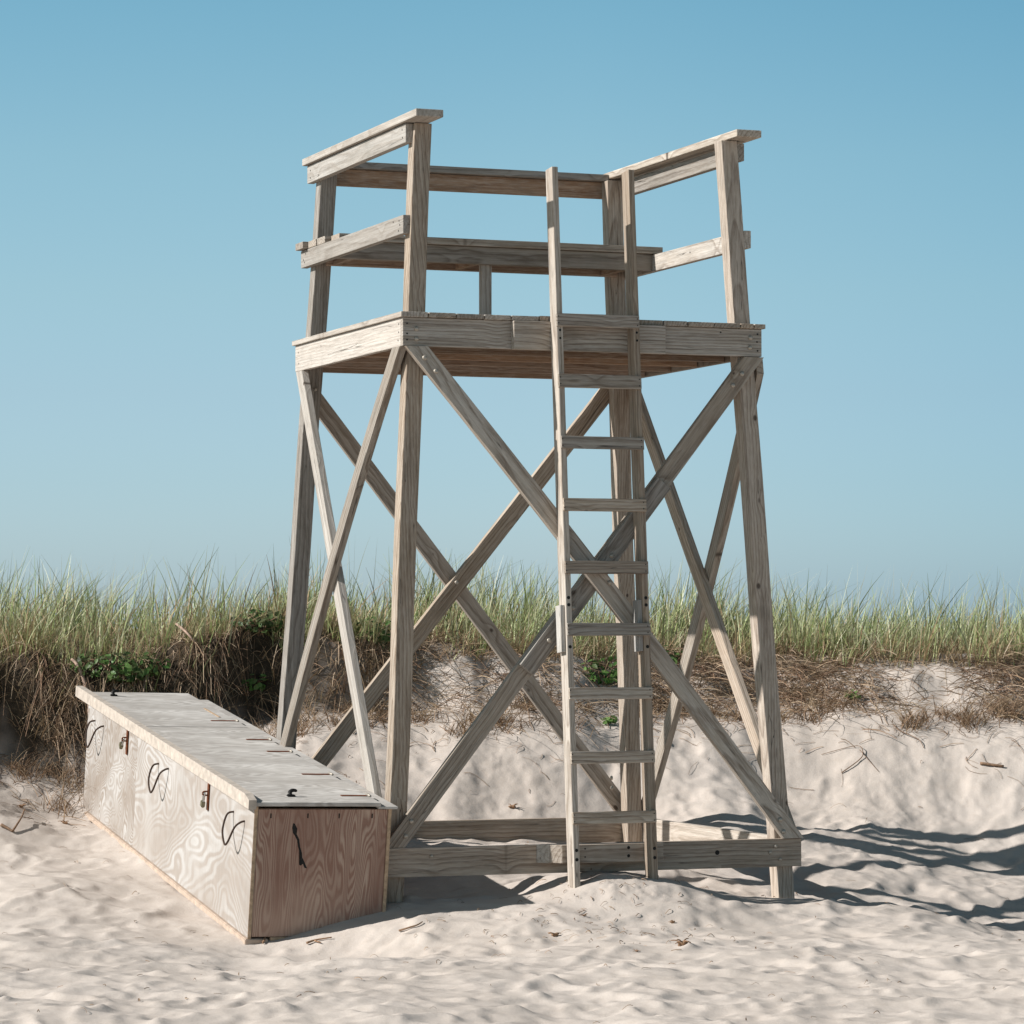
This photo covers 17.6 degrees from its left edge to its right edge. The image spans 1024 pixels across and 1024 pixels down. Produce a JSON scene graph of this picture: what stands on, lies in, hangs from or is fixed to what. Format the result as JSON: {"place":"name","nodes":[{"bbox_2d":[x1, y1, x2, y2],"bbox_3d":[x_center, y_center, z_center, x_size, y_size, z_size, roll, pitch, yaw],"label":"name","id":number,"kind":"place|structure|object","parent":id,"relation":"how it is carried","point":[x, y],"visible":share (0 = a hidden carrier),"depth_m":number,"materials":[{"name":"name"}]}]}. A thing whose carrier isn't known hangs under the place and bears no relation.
{"place":"outdoors","nodes":[
{"label":"outdoors","id":0,"kind":"place"},
{"bbox_2d":[0,616,1023,1023],"bbox_3d":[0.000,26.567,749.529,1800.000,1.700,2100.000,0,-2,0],"label":"sand","id":1,"kind":"structure","parent":0,"point":[74,944],"depth_m":16.16,"materials":[{"name":"beige sand"}]},
{"bbox_2d":[0,808,24,831],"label":"stick","id":2,"kind":"object","parent":1,"relation":"on","point":[8,828],"visible":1,"depth_m":17.95,"materials":[{"name":"brown wood"}]},
{"bbox_2d":[71,658,88,716],"bbox_3d":[-2.513,1.024,19.294,0.158,0.343,0.031,-1,-2,35],"label":"root","id":3,"kind":"object","parent":1,"relation":"on","point":[74,661],"visible":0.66,"depth_m":19.29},
{"bbox_2d":[69,651,170,684],"bbox_3d":[-2.296,0.925,19.368,0.603,0.216,0.379,0,-2,0],"label":"leafy shrub","id":4,"kind":"object","parent":1,"relation":"on","point":[127,669],"visible":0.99,"depth_m":19.27,"materials":[{"name":"green plant"}]},
{"bbox_2d":[173,623,229,683],"bbox_3d":[-1.936,0.831,19.608,0.493,0.375,0.256,-2,-3,42],"label":"root","id":5,"kind":"object","parent":1,"relation":"on","point":[187,633],"visible":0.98,"depth_m":19.46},
{"bbox_2d":[75,686,397,944],"bbox_3d":[-1.533,1.520,17.303,0.767,1.160,3.718,1,-2,-20],"label":"storage chest","id":6,"kind":"object","parent":1,"relation":"on","point":[245,832],"visible":0.98,"depth_m":16.25,"materials":[{"name":"brown wood"}]},
{"bbox_2d":[222,609,285,635],"bbox_3d":[-1.520,0.668,19.737,0.442,0.178,0.268,0,-2,0],"label":"leafy shrub","id":7,"kind":"object","parent":1,"relation":"on","point":[268,625],"visible":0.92,"depth_m":19.68,"materials":[{"name":"green plant"}]},
{"bbox_2d":[241,674,270,690],"bbox_3d":[-1.528,1.024,19.616,0.210,0.128,0.117,0,-2,0],"label":"leafy plant","id":8,"kind":"object","parent":1,"relation":"on","point":[258,685],"visible":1,"depth_m":19.59,"materials":[{"name":"green plant"}]},
{"bbox_2d":[306,937,331,943],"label":"twig","id":9,"kind":"object","parent":1,"relation":"on","point":[310,941],"visible":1,"depth_m":15.50,"materials":[{"name":"brown wood"}]},
{"bbox_2d":[353,616,390,644],"bbox_3d":[-0.835,0.732,19.907,0.306,0.210,0.218,-1,-2,25],"label":"leafy shrub","id":10,"kind":"object","parent":1,"relation":"on","point":[385,638],"visible":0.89,"depth_m":19.87,"materials":[{"name":"green plant"}]},
{"bbox_2d":[399,921,422,931],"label":"twig","id":11,"kind":"object","parent":1,"relation":"on","point":[402,929],"visible":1,"depth_m":15.43,"materials":[{"name":"brown wood"}]},
{"bbox_2d":[0,539,1023,748],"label":"dune grass","id":12,"kind":"structure","parent":1,"relation":"on","point":[31,627],"depth_m":20.56,"materials":[{"name":"green plant"}]},
{"bbox_2d":[0,620,1023,819],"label":"dead grass","id":13,"kind":"structure","parent":1,"relation":"on","point":[1013,706],"depth_m":19.85,"materials":[{"name":"plant"}]},
{"bbox_2d":[0,655,1023,1022],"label":"plant litter","id":14,"kind":"object","parent":1,"relation":"on","point":[554,801],"visible":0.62,"depth_m":19.14,"materials":[{"name":"plant"}]},
{"bbox_2d":[276,108,803,902],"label":"lifeguard tower","id":15,"kind":"structure","parent":1,"relation":"on","point":[618,352],"depth_m":16.72,"materials":[{"name":"grey wood"}]},
{"bbox_2d":[548,932,560,936],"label":"seaweed clump","id":16,"kind":"object","parent":1,"relation":"on","point":[554,934],"visible":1,"depth_m":15.18,"materials":[{"name":"brown plant"}]},
{"bbox_2d":[580,656,617,685],"bbox_3d":[0.560,0.979,20.092,0.321,0.201,0.221,0,-2,0],"label":"leafy vine","id":17,"kind":"object","parent":1,"relation":"on","point":[609,680],"visible":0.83,"depth_m":20.05,"materials":[{"name":"green plant"}]},
{"bbox_2d":[600,715,617,724],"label":"leafy plant","id":18,"kind":"object","parent":1,"relation":"on","point":[609,719],"visible":1,"depth_m":19.61,"materials":[{"name":"green plant"}]},
{"bbox_2d":[662,645,683,663],"bbox_3d":[1.003,0.915,20.440,0.273,0.183,0.190,0,-2,0],"label":"leafy shrub","id":19,"kind":"object","parent":1,"relation":"on","point":[675,659],"visible":0.25,"depth_m":20.42,"materials":[{"name":"green plant"}]},
{"bbox_2d":[670,938,690,945],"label":"seaweed clump","id":20,"kind":"object","parent":1,"relation":"on","point":[682,943],"visible":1,"depth_m":14.64,"materials":[{"name":"brown plant"}]},
{"bbox_2d":[821,745,878,772],"bbox_3d":[1.994,1.459,19.497,0.321,0.158,0.200,0,-2,0],"label":"twig","id":21,"kind":"object","parent":1,"relation":"on","point":[856,761],"visible":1,"depth_m":19.50,"materials":[{"name":"brown wood"}]},
{"bbox_2d":[844,689,860,699],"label":"leafy plant","id":22,"kind":"object","parent":1,"relation":"on","point":[852,694],"visible":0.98,"depth_m":20.15,"materials":[{"name":"green plant"}]},
{"bbox_2d":[893,725,923,747],"bbox_3d":[2.361,1.336,19.684,0.032,0.134,0.256,2,-3,-41],"label":"twig","id":23,"kind":"object","parent":1,"relation":"on","point":[908,734],"visible":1,"depth_m":19.68,"materials":[{"name":"brown wood"}]},
{"bbox_2d":[980,762,1003,766],"bbox_3d":[2.820,1.484,19.417,0.140,0.032,0.017,-1,-2,18],"label":"stick","id":24,"kind":"object","parent":1,"relation":"on","point":[989,764],"visible":1,"depth_m":19.41,"materials":[{"name":"brown wood"}]},
{"bbox_2d":[0,0,1023,627],"label":"sky","id":25,"kind":"structure","parent":0,"point":[157,200],"materials":[{"name":"blue"}]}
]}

